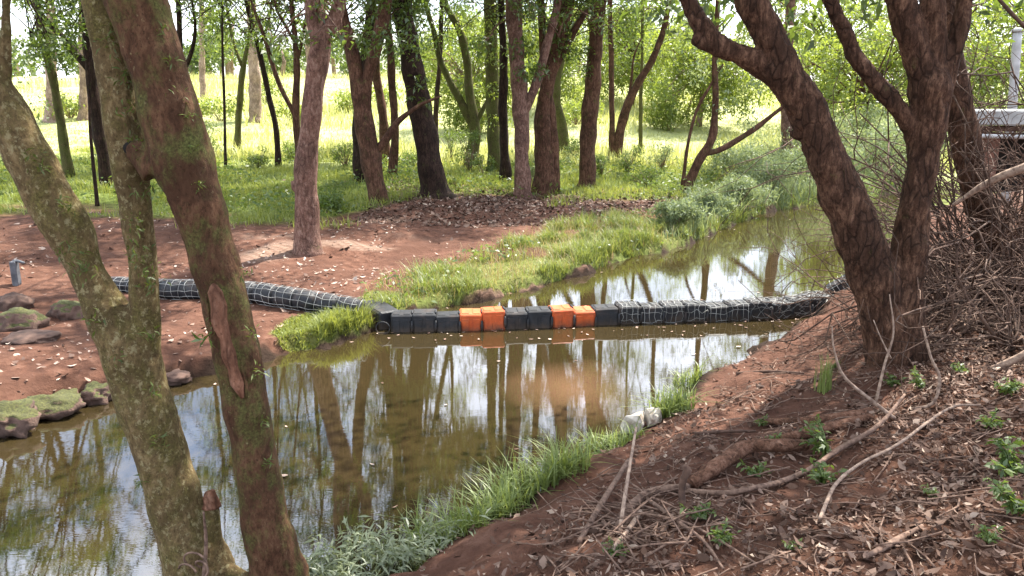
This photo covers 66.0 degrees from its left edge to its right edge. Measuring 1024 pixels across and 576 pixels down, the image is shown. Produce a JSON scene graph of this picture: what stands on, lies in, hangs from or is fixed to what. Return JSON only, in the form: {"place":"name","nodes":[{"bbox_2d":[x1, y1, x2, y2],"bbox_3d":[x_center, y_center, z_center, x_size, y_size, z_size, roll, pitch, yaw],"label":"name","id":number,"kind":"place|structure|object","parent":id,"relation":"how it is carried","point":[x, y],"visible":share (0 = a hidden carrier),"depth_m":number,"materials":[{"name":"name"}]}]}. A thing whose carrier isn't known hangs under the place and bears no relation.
{"place":"outdoors","nodes":[
{"label":"outdoors","id":0,"kind":"place"},
{"bbox_2d":[0,188,959,575],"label":"water","id":1,"kind":"structure","parent":0,"point":[72,498],"depth_m":7.66,"materials":[{"name":"liquid"}]},
{"bbox_2d":[362,274,849,331],"bbox_3d":[1.523,0.214,10.951,7.184,0.612,0.944,-1,14,-6],"label":"floating boom","id":2,"kind":"object","parent":1,"relation":"on","point":[618,312],"visible":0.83,"depth_m":10.60,"materials":[{"name":"black plastic"}]},
{"bbox_2d":[0,76,1023,575],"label":"ground","id":3,"kind":"structure","parent":0,"point":[28,376],"depth_m":8.71,"materials":[{"name":"red soil"}]},
{"bbox_2d":[0,292,34,311],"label":"stone","id":4,"kind":"object","parent":3,"relation":"on","point":[8,301],"visible":0.66,"depth_m":10.21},
{"bbox_2d":[0,398,41,438],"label":"stone","id":5,"kind":"object","parent":3,"relation":"on","point":[19,418],"visible":0.9,"depth_m":7.14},
{"bbox_2d":[0,307,50,331],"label":"stone","id":6,"kind":"object","parent":3,"relation":"on","point":[16,318],"visible":0.66,"depth_m":9.47,"materials":[{"name":"stone"}]},
{"bbox_2d":[0,329,61,344],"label":"stone","id":7,"kind":"object","parent":3,"relation":"on","point":[31,336],"visible":0.85,"depth_m":8.86,"materials":[{"name":"stone"}]},
{"bbox_2d":[0,0,82,177],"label":"grove tree","id":8,"kind":"object","parent":3,"relation":"on","point":[64,150],"visible":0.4,"depth_m":22.34,"materials":[{"name":"green plant"}]},
{"bbox_2d":[11,0,81,122],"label":"meadow tree","id":9,"kind":"object","parent":3,"relation":"on","point":[48,96],"visible":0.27,"depth_m":38.62,"materials":[{"name":"green plant"}]},
{"bbox_2d":[12,0,87,120],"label":"meadow tree","id":10,"kind":"object","parent":3,"relation":"on","point":[82,115],"visible":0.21,"depth_m":39.66,"materials":[{"name":"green plant"}]},
{"bbox_2d":[27,388,85,419],"bbox_3d":[-4.498,1.192,7.731,0.675,0.356,0.609,0,14,0],"label":"stone","id":11,"kind":"object","parent":3,"relation":"on","point":[60,404],"visible":0.59,"depth_m":7.56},
{"bbox_2d":[26,0,86,77],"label":"grove tree","id":12,"kind":"object","parent":3,"relation":"on","point":[51,47],"visible":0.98,"depth_m":17.53,"materials":[{"name":"green plant"}]},
{"bbox_2d":[12,0,113,187],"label":"grove tree","id":13,"kind":"object","parent":3,"relation":"on","point":[101,149],"visible":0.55,"depth_m":20.41,"materials":[{"name":"green plant"}]},
{"bbox_2d":[46,300,83,320],"bbox_3d":[-5.674,0.326,10.107,0.511,0.357,0.416,0,14,0],"label":"stone","id":14,"kind":"object","parent":3,"relation":"on","point":[62,310],"visible":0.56,"depth_m":9.97,"materials":[{"name":"stone"}]},
{"bbox_2d":[45,0,99,205],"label":"grove tree","id":15,"kind":"object","parent":3,"relation":"on","point":[73,38],"visible":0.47,"depth_m":18.14,"materials":[{"name":"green plant"}]},
{"bbox_2d":[79,381,111,405],"bbox_3d":[-4.211,1.086,7.955,0.396,0.261,0.289,0,14,0],"label":"stone","id":16,"kind":"object","parent":3,"relation":"on","point":[94,393],"visible":0.73,"depth_m":7.88,"materials":[{"name":"stone"}]},
{"bbox_2d":[0,0,248,575],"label":"forked tree","id":17,"kind":"object","parent":3,"relation":"on","point":[183,513],"visible":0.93,"depth_m":4.15,"materials":[{"name":"brown plant"}]},
{"bbox_2d":[102,0,309,575],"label":"leaning tree","id":18,"kind":"object","parent":3,"relation":"on","point":[174,157],"visible":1,"depth_m":3.98,"materials":[{"name":"brown plant"}]},
{"bbox_2d":[171,0,240,98],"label":"meadow tree","id":19,"kind":"object","parent":3,"relation":"on","point":[202,78],"visible":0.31,"depth_m":49.94,"materials":[{"name":"green plant"}]},
{"bbox_2d":[169,0,248,66],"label":"grove tree","id":20,"kind":"object","parent":3,"relation":"on","point":[179,13],"visible":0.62,"depth_m":25.27,"materials":[{"name":"green plant"}]},
{"bbox_2d":[197,93,245,120],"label":"meadow bush","id":21,"kind":"object","parent":3,"relation":"on","point":[214,108],"visible":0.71,"depth_m":40.17,"materials":[{"name":"green plant"}]},
{"bbox_2d":[197,0,258,168],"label":"grove tree","id":22,"kind":"object","parent":3,"relation":"on","point":[222,29],"visible":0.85,"depth_m":25.47,"materials":[{"name":"green plant"}]},
{"bbox_2d":[170,0,287,151],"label":"grove tree","id":23,"kind":"object","parent":3,"relation":"on","point":[240,100],"visible":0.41,"depth_m":30.08,"materials":[{"name":"green plant"}]},
{"bbox_2d":[181,0,288,166],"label":"grove tree","id":24,"kind":"object","parent":3,"relation":"on","point":[271,107],"visible":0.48,"depth_m":26.22,"materials":[{"name":"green plant"}]},
{"bbox_2d":[111,277,366,313],"bbox_3d":[-3.985,0.086,10.828,4.246,0.419,0.372,4,14,16],"label":"covered tube","id":25,"kind":"object","parent":3,"relation":"on","point":[288,297],"visible":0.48,"depth_m":10.45,"materials":[{"name":"black plastic"}]},
{"bbox_2d":[197,0,300,123],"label":"meadow tree","id":26,"kind":"object","parent":3,"relation":"on","point":[254,93],"visible":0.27,"depth_m":40.45,"materials":[{"name":"brown plant"}]},
{"bbox_2d":[229,0,359,153],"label":"grove tree","id":27,"kind":"object","parent":3,"relation":"on","point":[294,107],"visible":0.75,"depth_m":21.18,"materials":[{"name":"green plant"}]},
{"bbox_2d":[259,0,358,256],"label":"grove tree","id":28,"kind":"object","parent":3,"relation":"on","point":[323,27],"visible":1,"depth_m":13.56,"materials":[{"name":"brown plant"}]},
{"bbox_2d":[270,300,383,351],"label":"bank grass","id":29,"kind":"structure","parent":3,"relation":"on","point":[335,319],"depth_m":9.92,"materials":[{"name":"plant"}]},
{"bbox_2d":[0,176,662,393],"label":"leaf litter","id":30,"kind":"object","parent":3,"relation":"on","point":[174,273],"visible":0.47,"depth_m":13.29,"materials":[{"name":"plant"}]},
{"bbox_2d":[303,546,370,575],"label":"sedge clump","id":31,"kind":"object","parent":3,"relation":"on","point":[315,571],"visible":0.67,"depth_m":5.03,"materials":[{"name":"plant"}]},
{"bbox_2d":[329,0,400,181],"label":"grove tree","id":32,"kind":"object","parent":3,"relation":"on","point":[356,163],"visible":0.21,"depth_m":22.80,"materials":[{"name":"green plant"}]},
{"bbox_2d":[290,0,441,202],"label":"grove tree","id":33,"kind":"object","parent":3,"relation":"on","point":[371,147],"visible":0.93,"depth_m":18.94,"materials":[{"name":"brown plant"}]},
{"bbox_2d":[302,516,444,575],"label":"sedge clump","id":34,"kind":"object","parent":3,"relation":"on","point":[356,540],"visible":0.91,"depth_m":5.11,"materials":[{"name":"plant"}]},
{"bbox_2d":[331,0,427,163],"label":"grove tree","id":35,"kind":"object","parent":3,"relation":"on","point":[381,107],"visible":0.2,"depth_m":28.38,"materials":[{"name":"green plant"}]},
{"bbox_2d":[335,0,458,198],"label":"grove tree","id":36,"kind":"object","parent":3,"relation":"on","point":[432,176],"visible":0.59,"depth_m":20.03,"materials":[{"name":"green plant"}]},
{"bbox_2d":[351,0,445,175],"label":"grove tree","id":37,"kind":"object","parent":3,"relation":"on","point":[394,146],"visible":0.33,"depth_m":23.66,"materials":[{"name":"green plant"}]},
{"bbox_2d":[330,504,491,572],"bbox_3d":[-0.673,1.652,5.334,1.092,0.384,0.818,0,14,0],"label":"sedge clump","id":38,"kind":"object","parent":3,"relation":"on","point":[445,542],"visible":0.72,"depth_m":5.25,"materials":[{"name":"plant"}]},
{"bbox_2d":[363,481,519,567],"bbox_3d":[-0.521,1.583,5.403,1.050,0.465,0.859,-6,15,-23],"label":"sedge clump","id":39,"kind":"object","parent":3,"relation":"on","point":[465,525],"visible":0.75,"depth_m":5.43,"materials":[{"name":"plant"}]},
{"bbox_2d":[414,0,485,166],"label":"grove tree","id":40,"kind":"object","parent":3,"relation":"on","point":[472,116],"visible":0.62,"depth_m":28.11,"materials":[{"name":"green plant"}]},
{"bbox_2d":[0,142,900,229],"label":"undergrowth","id":41,"kind":"object","parent":3,"relation":"on","point":[586,191],"visible":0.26,"depth_m":22.40,"materials":[{"name":"green plant"}]},
{"bbox_2d":[430,0,483,129],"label":"grove tree","id":42,"kind":"object","parent":3,"relation":"on","point":[436,101],"visible":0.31,"depth_m":32.27,"materials":[{"name":"brown plant"}]},
{"bbox_2d":[453,128,485,169],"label":"weed bush","id":43,"kind":"object","parent":3,"relation":"on","point":[465,155],"visible":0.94,"depth_m":26.45,"materials":[{"name":"green plant"}]},
{"bbox_2d":[419,12,529,136],"bbox_3d":[-2.064,-10.378,38.626,6.316,5.974,5.886,0,14,0],"label":"glade tree","id":44,"kind":"object","parent":3,"relation":"on","point":[479,79],"visible":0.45,"depth_m":38.01,"materials":[{"name":"green plant"}]},
{"bbox_2d":[446,0,527,181],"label":"grove tree","id":45,"kind":"object","parent":3,"relation":"on","point":[505,170],"visible":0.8,"depth_m":23.88,"materials":[{"name":"brown plant"}]},
{"bbox_2d":[445,472,539,521],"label":"sedge clump","id":46,"kind":"object","parent":3,"relation":"on","point":[509,507],"visible":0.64,"depth_m":5.80,"materials":[{"name":"plant"}]},
{"bbox_2d":[455,0,538,171],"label":"grove tree","id":47,"kind":"object","parent":3,"relation":"on","point":[491,89],"visible":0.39,"depth_m":26.56,"materials":[{"name":"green plant"}]},
{"bbox_2d":[14,69,1006,172],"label":"meadow grass","id":48,"kind":"structure","parent":3,"relation":"on","point":[331,143],"depth_m":39.42,"materials":[{"name":"plant"}]},
{"bbox_2d":[0,0,1023,77],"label":"wood","id":49,"kind":"object","parent":3,"relation":"on","point":[282,64],"visible":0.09,"depth_m":75.42,"materials":[{"name":"green plant"}]},
{"bbox_2d":[346,177,708,227],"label":"leaf litter","id":50,"kind":"object","parent":3,"relation":"on","point":[496,207],"visible":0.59,"depth_m":18.92,"materials":[{"name":"plant"}]},
{"bbox_2d":[464,425,600,513],"bbox_3d":[0.163,1.357,6.035,1.096,0.604,1.023,9,16,33],"label":"sedge clump","id":51,"kind":"object","parent":3,"relation":"on","point":[536,481],"visible":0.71,"depth_m":6.04,"materials":[{"name":"plant"}]},
{"bbox_2d":[466,0,613,199],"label":"grove tree","id":52,"kind":"object","parent":3,"relation":"on","point":[523,98],"visible":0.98,"depth_m":21.04,"materials":[{"name":"brown plant"}]},
{"bbox_2d":[484,3,608,104],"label":"glade tree","id":53,"kind":"object","parent":3,"relation":"on","point":[567,88],"visible":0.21,"depth_m":45.25,"materials":[{"name":"green plant"}]},
{"bbox_2d":[360,203,761,307],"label":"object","id":54,"kind":"object","parent":3,"relation":"on","point":[500,268],"visible":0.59,"depth_m":13.95,"materials":[{"name":"plant"}]},
{"bbox_2d":[505,431,618,486],"bbox_3d":[0.356,1.348,6.149,0.932,0.568,0.798,0,14,0],"label":"sedge clump","id":55,"kind":"object","parent":3,"relation":"on","point":[575,459],"visible":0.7,"depth_m":6.09,"materials":[{"name":"plant"}]},
{"bbox_2d":[358,196,768,308],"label":"bank grass","id":56,"kind":"structure","parent":3,"relation":"on","point":[582,246],"depth_m":14.34,"materials":[{"name":"plant"}]},
{"bbox_2d":[529,0,636,195],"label":"grove tree","id":57,"kind":"object","parent":3,"relation":"on","point":[546,157],"visible":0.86,"depth_m":22.02,"materials":[{"name":"brown plant"}]},
{"bbox_2d":[553,0,624,156],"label":"grove tree","id":58,"kind":"object","parent":3,"relation":"on","point":[562,130],"visible":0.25,"depth_m":31.62,"materials":[{"name":"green plant"}]},
{"bbox_2d":[549,0,650,187],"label":"grove tree","id":59,"kind":"object","parent":3,"relation":"on","point":[589,118],"visible":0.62,"depth_m":23.23,"materials":[{"name":"brown plant"}]},
{"bbox_2d":[576,458,628,543],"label":"fallen branch","id":60,"kind":"object","parent":3,"relation":"on","point":[598,507],"visible":0.9,"depth_m":5.00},
{"bbox_2d":[573,412,654,454],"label":"sedge clump","id":61,"kind":"object","parent":3,"relation":"on","point":[617,442],"visible":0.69,"depth_m":6.88,"materials":[{"name":"plant"}]},
{"bbox_2d":[575,0,691,104],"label":"glade tree","id":62,"kind":"object","parent":3,"relation":"on","point":[622,65],"visible":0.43,"depth_m":48.99,"materials":[{"name":"green plant"}]},
{"bbox_2d":[584,0,692,151],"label":"grove tree","id":63,"kind":"object","parent":3,"relation":"on","point":[640,133],"visible":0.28,"depth_m":33.08,"materials":[{"name":"green plant"}]},
{"bbox_2d":[537,460,740,575],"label":"stick pile","id":64,"kind":"object","parent":3,"relation":"on","point":[636,532],"visible":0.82,"depth_m":4.41,"materials":[{"name":"wood"}]},
{"bbox_2d":[581,0,708,157],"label":"grove tree","id":65,"kind":"object","parent":3,"relation":"on","point":[616,140],"visible":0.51,"depth_m":30.25,"materials":[{"name":"green plant"}]},
{"bbox_2d":[620,159,669,185],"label":"weed bush","id":66,"kind":"object","parent":3,"relation":"on","point":[644,175],"visible":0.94,"depth_m":24.07,"materials":[{"name":"green plant"}]},
{"bbox_2d":[637,103,698,131],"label":"meadow bush","id":67,"kind":"object","parent":3,"relation":"on","point":[667,125],"visible":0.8,"depth_m":41.45,"materials":[{"name":"green plant"}]},
{"bbox_2d":[625,379,720,418],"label":"sedge clump","id":68,"kind":"object","parent":3,"relation":"on","point":[676,402],"visible":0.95,"depth_m":7.09,"materials":[{"name":"plant"}]},
{"bbox_2d":[648,197,704,227],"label":"bank bush","id":69,"kind":"object","parent":3,"relation":"on","point":[677,210],"visible":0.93,"depth_m":16.93,"materials":[{"name":"green plant"}]},
{"bbox_2d":[635,3,763,126],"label":"glade tree","id":70,"kind":"object","parent":3,"relation":"on","point":[665,87],"visible":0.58,"depth_m":41.01,"materials":[{"name":"green plant"}]},
{"bbox_2d":[687,188,739,219],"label":"bank bush","id":71,"kind":"object","parent":3,"relation":"on","point":[713,197],"visible":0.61,"depth_m":18.67,"materials":[{"name":"green plant"}]},
{"bbox_2d":[419,250,1023,575],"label":"leaf litter","id":72,"kind":"object","parent":3,"relation":"on","point":[931,515],"visible":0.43,"depth_m":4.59,"materials":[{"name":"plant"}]},
{"bbox_2d":[818,404,980,519],"bbox_3d":[2.389,1.043,4.970,2.170,0.181,0.255,-11,18,-39],"label":"fallen branch","id":73,"kind":"object","parent":72,"relation":"on","point":[837,482],"visible":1,"depth_m":4.97,"materials":[{"name":"wood"}]},
{"bbox_2d":[662,0,783,191],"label":"grove tree","id":74,"kind":"object","parent":3,"relation":"on","point":[706,150],"visible":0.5,"depth_m":22.83,"materials":[{"name":"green plant"}]},
{"bbox_2d":[699,140,769,180],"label":"bank bush","id":75,"kind":"object","parent":3,"relation":"on","point":[745,153],"visible":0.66,"depth_m":25.32,"materials":[{"name":"green plant"}]},
{"bbox_2d":[710,171,779,208],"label":"bank bush","id":76,"kind":"object","parent":3,"relation":"on","point":[743,183],"visible":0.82,"depth_m":19.80,"materials":[{"name":"green plant"}]},
{"bbox_2d":[687,438,809,488],"bbox_3d":[1.571,1.154,5.390,0.956,0.224,0.252,-6,15,-22],"label":"fallen log","id":77,"kind":"object","parent":3,"relation":"on","point":[731,455],"visible":0.98,"depth_m":5.37,"materials":[{"name":"wood"}]},
{"bbox_2d":[737,155,801,191],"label":"bank bush","id":78,"kind":"object","parent":3,"relation":"on","point":[776,172],"visible":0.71,"depth_m":21.77,"materials":[{"name":"green plant"}]},
{"bbox_2d":[739,119,800,158],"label":"bank bush","id":79,"kind":"object","parent":3,"relation":"on","point":[763,143],"visible":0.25,"depth_m":29.55,"materials":[{"name":"green plant"}]},
{"bbox_2d":[662,137,906,239],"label":"tall weeds","id":80,"kind":"object","parent":3,"relation":"on","point":[788,186],"visible":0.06,"depth_m":21.35,"materials":[{"name":"green plant"}]},
{"bbox_2d":[766,145,814,182],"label":"bank bush","id":81,"kind":"object","parent":3,"relation":"on","point":[793,156],"visible":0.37,"depth_m":23.93,"materials":[{"name":"green plant"}]},
{"bbox_2d":[677,393,905,495],"bbox_3d":[2.106,1.118,5.342,2.103,0.348,0.488,-6,15,-24],"label":"fallen branch","id":82,"kind":"object","parent":3,"relation":"on","point":[837,450],"visible":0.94,"depth_m":5.06,"materials":[{"name":"wood"}]},
{"bbox_2d":[770,0,825,152],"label":"grove tree","id":83,"kind":"object","parent":3,"relation":"on","point":[785,122],"visible":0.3,"depth_m":28.66,"materials":[{"name":"green plant"}]},
{"bbox_2d":[799,413,833,457],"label":"seedling","id":84,"kind":"object","parent":3,"relation":"on","point":[823,448],"visible":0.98,"depth_m":5.37,"materials":[{"name":"green plant"}]},
{"bbox_2d":[759,413,874,438],"bbox_3d":[2.152,1.064,5.745,1.014,0.248,0.188,-1,14,-4],"label":"surface root","id":85,"kind":"object","parent":3,"relation":"on","point":[829,426],"visible":0.52,"depth_m":5.67,"materials":[{"name":"wood"}]},
{"bbox_2d":[618,0,1023,366],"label":"double trunk tree","id":86,"kind":"object","parent":3,"relation":"on","point":[931,51],"visible":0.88,"depth_m":6.70,"materials":[{"name":"brown plant"}]},
{"bbox_2d":[747,0,901,117],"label":"glade tree","id":87,"kind":"object","parent":3,"relation":"on","point":[857,14],"visible":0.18,"depth_m":42.11,"materials":[{"name":"green plant"}]},
{"bbox_2d":[800,456,848,483],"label":"seedling","id":88,"kind":"object","parent":3,"relation":"on","point":[822,473],"visible":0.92,"depth_m":4.96,"materials":[{"name":"green plant"}]},
{"bbox_2d":[762,403,890,425],"bbox_3d":[2.415,1.027,6.076,0.956,0.327,0.419,4,14,17],"label":"surface root","id":89,"kind":"object","parent":3,"relation":"on","point":[824,418],"visible":0.55,"depth_m":5.94,"materials":[{"name":"wood"}]},
{"bbox_2d":[776,100,892,160],"bbox_3d":[12.149,-5.812,29.625,4.171,2.515,3.259,7,15,27],"label":"bank bush","id":90,"kind":"object","parent":3,"relation":"on","point":[861,121],"visible":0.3,"depth_m":29.24,"materials":[{"name":"green plant"}]},
{"bbox_2d":[793,14,908,155],"bbox_3d":[14.275,-8.051,32.062,6.175,6.327,6.102,0,14,0],"label":"glade tree","id":91,"kind":"object","parent":3,"relation":"on","point":[831,70],"visible":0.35,"depth_m":31.41,"materials":[{"name":"green plant"}]},
{"bbox_2d":[681,9,1023,373],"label":"dead shrub","id":92,"kind":"object","parent":3,"relation":"on","point":[1016,191],"visible":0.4,"depth_m":9.06,"materials":[{"name":"wood"}]},
{"bbox_2d":[952,163,1023,205],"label":"fallen branch","id":93,"kind":"object","parent":92,"relation":"on","point":[1008,173],"visible":0.95,"depth_m":7.21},
{"bbox_2d":[831,294,895,419],"bbox_3d":[2.468,0.492,5.502,0.523,0.924,0.030,0,14,0],"label":"fallen branch","id":94,"kind":"object","parent":3,"relation":"on","point":[871,400],"visible":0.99,"depth_m":5.52,"materials":[{"name":"wood"}]},
{"bbox_2d":[836,113,906,180],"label":"bank bush","id":95,"kind":"object","parent":3,"relation":"on","point":[883,143],"visible":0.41,"depth_m":25.77,"materials":[{"name":"green plant"}]},
{"bbox_2d":[753,0,1023,395],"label":"dead shrub","id":96,"kind":"object","parent":3,"relation":"on","point":[1003,202],"visible":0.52,"depth_m":8.08,"materials":[{"name":"wood"}]},
{"bbox_2d":[775,93,1023,326],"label":"dead shrub","id":97,"kind":"object","parent":3,"relation":"on","point":[937,264],"visible":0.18,"depth_m":8.87,"materials":[{"name":"wood"}]},
{"bbox_2d":[779,60,1023,356],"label":"dead shrub","id":98,"kind":"object","parent":3,"relation":"on","point":[929,260],"visible":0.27,"depth_m":8.55,"materials":[{"name":"wood"}]},
{"bbox_2d":[785,63,1023,330],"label":"dead shrub","id":99,"kind":"object","parent":3,"relation":"on","point":[958,193],"visible":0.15,"depth_m":10.03,"materials":[{"name":"wood"}]},
{"bbox_2d":[885,210,1023,374],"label":"dead shrub","id":100,"kind":"object","parent":3,"relation":"on","point":[1010,341],"visible":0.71,"depth_m":7.16,"materials":[{"name":"wood"}]},
{"bbox_2d":[886,0,1023,133],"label":"glade tree","id":101,"kind":"object","parent":3,"relation":"on","point":[990,41],"visible":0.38,"depth_m":36.95,"materials":[{"name":"green plant"}]},
{"bbox_2d":[918,0,1019,285],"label":"leaning tree","id":102,"kind":"object","parent":3,"relation":"on","point":[963,98],"visible":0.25,"depth_m":8.97,"materials":[{"name":"brown plant"}]},
{"bbox_2d":[918,230,1023,355],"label":"dead shrub","id":103,"kind":"object","parent":3,"relation":"on","point":[948,330],"visible":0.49,"depth_m":7.50,"materials":[{"name":"plant"}]},
{"bbox_2d":[975,109,1023,191],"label":"slab structure","id":104,"kind":"object","parent":3,"relation":"on","point":[1014,120],"visible":0.2,"depth_m":12.88,"materials":[{"name":"concrete"}]},
{"bbox_2d":[982,477,1023,516],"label":"seedling","id":105,"kind":"object","parent":3,"relation":"on","point":[1011,499],"visible":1,"depth_m":3.85,"materials":[{"name":"green plant"}]},
{"bbox_2d":[984,436,1023,477],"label":"seedling","id":106,"kind":"object","parent":3,"relation":"on","point":[1012,468],"visible":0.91,"depth_m":4.48,"materials":[{"name":"green plant"}]},
{"bbox_2d":[1002,28,1023,200],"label":"white post","id":107,"kind":"object","parent":3,"relation":"on","point":[1016,44],"visible":0.46,"depth_m":16.78,"materials":[{"name":"paint"}]},
{"bbox_2d":[0,0,1023,80],"label":"sky","id":108,"kind":"structure","parent":0,"point":[17,26],"materials":[{"name":"white"}]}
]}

